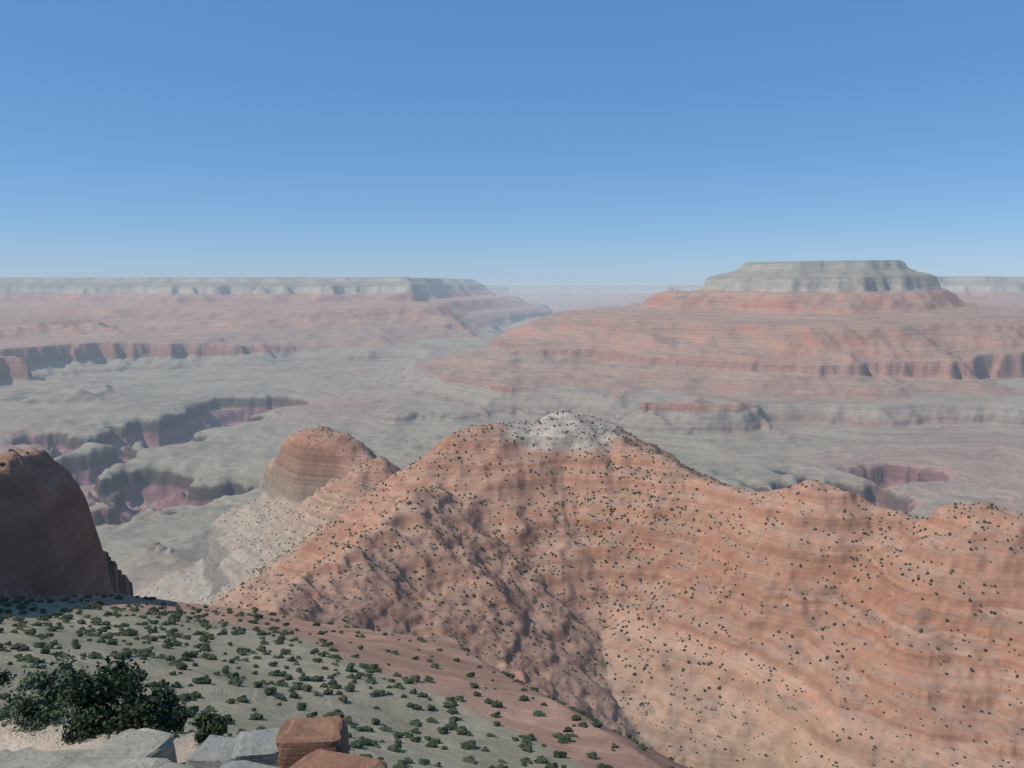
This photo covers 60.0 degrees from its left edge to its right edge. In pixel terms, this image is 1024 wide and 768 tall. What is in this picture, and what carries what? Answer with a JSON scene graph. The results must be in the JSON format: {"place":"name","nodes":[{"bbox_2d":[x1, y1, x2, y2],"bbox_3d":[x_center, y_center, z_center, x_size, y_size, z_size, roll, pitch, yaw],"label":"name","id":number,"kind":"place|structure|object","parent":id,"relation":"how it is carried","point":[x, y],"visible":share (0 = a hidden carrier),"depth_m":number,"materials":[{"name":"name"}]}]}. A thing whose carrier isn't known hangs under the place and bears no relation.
{"place":"outdoors","nodes":[
{"label":"outdoors","id":0,"kind":"place"},
{"bbox_2d":[0,260,1023,767],"bbox_3d":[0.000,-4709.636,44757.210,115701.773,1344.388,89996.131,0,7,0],"label":"canyon terrain","id":1,"kind":"structure","parent":0,"point":[160,420],"depth_m":1483.46,"materials":[{"name":"brown stone"}]},
{"bbox_2d":[0,668,17,687],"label":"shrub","id":2,"kind":"object","parent":1,"relation":"on","point":[4,676],"visible":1,"depth_m":41.73,"materials":[{"name":"green plant"}]},
{"bbox_2d":[0,747,57,767],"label":"rim rock","id":3,"kind":"object","parent":1,"relation":"on","point":[27,757],"visible":0.94,"depth_m":28.40,"materials":[{"name":"stone"}]},
{"bbox_2d":[0,650,88,736],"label":"shrub","id":4,"kind":"object","parent":1,"relation":"on","point":[26,707],"visible":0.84,"depth_m":39.68,"materials":[{"name":"green plant"}]},
{"bbox_2d":[43,748,96,756],"bbox_3d":[-15.019,13.512,30.043,4.332,1.201,3.156,-2,7,-13],"label":"rim rock","id":5,"kind":"object","parent":1,"relation":"on","point":[59,753],"visible":0.07,"depth_m":31.02,"materials":[{"name":"stone"}]},
{"bbox_2d":[41,654,148,744],"bbox_3d":[-17.681,13.658,38.074,4.210,3.478,4.067,-5,8,-35],"label":"shrub","id":6,"kind":"object","parent":1,"relation":"on","point":[89,698],"visible":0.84,"depth_m":37.56,"materials":[{"name":"green plant"}]},
{"bbox_2d":[42,753,172,767],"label":"rim rock","id":7,"kind":"object","parent":1,"relation":"on","point":[81,760],"visible":0.86,"depth_m":26.99,"materials":[{"name":"stone"}]},
{"bbox_2d":[92,728,176,762],"bbox_3d":[-12.546,12.813,29.486,2.048,2.026,2.404,2,7,18],"label":"rim rock","id":8,"kind":"object","parent":1,"relation":"on","point":[146,742],"visible":0.67,"depth_m":29.45,"materials":[{"name":"stone"}]},
{"bbox_2d":[101,678,193,738],"bbox_3d":[-13.952,12.682,34.508,3.302,2.535,2.760,-6,9,-42],"label":"shrub","id":9,"kind":"object","parent":1,"relation":"on","point":[161,709],"visible":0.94,"depth_m":34.26,"materials":[{"name":"green plant"}]},
{"bbox_2d":[159,763,193,767],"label":"rim rock","id":10,"kind":"object","parent":1,"relation":"on","point":[173,765],"visible":1,"depth_m":26.47,"materials":[{"name":"stone"}]},
{"bbox_2d":[185,734,235,767],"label":"rim rock","id":11,"kind":"object","parent":1,"relation":"on","point":[213,751],"visible":0.64,"depth_m":28.51,"materials":[{"name":"grey stone"}]},
{"bbox_2d":[189,712,232,744],"bbox_3d":[-11.148,12.908,32.836,1.514,1.513,1.673,0,7,0],"label":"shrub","id":12,"kind":"object","parent":1,"relation":"on","point":[208,724],"visible":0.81,"depth_m":32.51,"materials":[{"name":"green plant"}]},
{"bbox_2d":[220,760,279,767],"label":"rim rock","id":13,"kind":"object","parent":1,"relation":"on","point":[241,764],"visible":1,"depth_m":27.40,"materials":[{"name":"grey stone"}]},
{"bbox_2d":[232,727,279,766],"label":"rim rock","id":14,"kind":"object","parent":1,"relation":"on","point":[258,746],"visible":0.51,"depth_m":28.33,"materials":[{"name":"grey stone"}]},
{"bbox_2d":[275,715,348,767],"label":"rim rock","id":15,"kind":"object","parent":1,"relation":"on","point":[297,739],"visible":0.81,"depth_m":28.37,"materials":[{"name":"red stone"}]},
{"bbox_2d":[290,748,387,767],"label":"rim rock","id":16,"kind":"object","parent":1,"relation":"on","point":[321,758],"visible":1,"depth_m":27.18,"materials":[{"name":"red stone"}]},
{"bbox_2d":[0,449,1023,767],"bbox_3d":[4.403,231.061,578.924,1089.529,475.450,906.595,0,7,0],"label":"juniper scrub","id":17,"kind":"object","parent":1,"relation":"on","point":[236,681],"visible":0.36,"depth_m":252.89,"materials":[{"name":"green plant"}]},
{"bbox_2d":[157,411,1023,707],"bbox_3d":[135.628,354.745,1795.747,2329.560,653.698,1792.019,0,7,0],"label":"juniper scrub","id":18,"kind":"object","parent":1,"relation":"on","point":[603,543],"visible":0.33,"depth_m":1235.60,"materials":[{"name":"green plant"}]},
{"bbox_2d":[0,0,1023,282],"label":"sky","id":19,"kind":"structure","parent":0,"point":[482,141],"materials":[{"name":"blue"}]}
]}

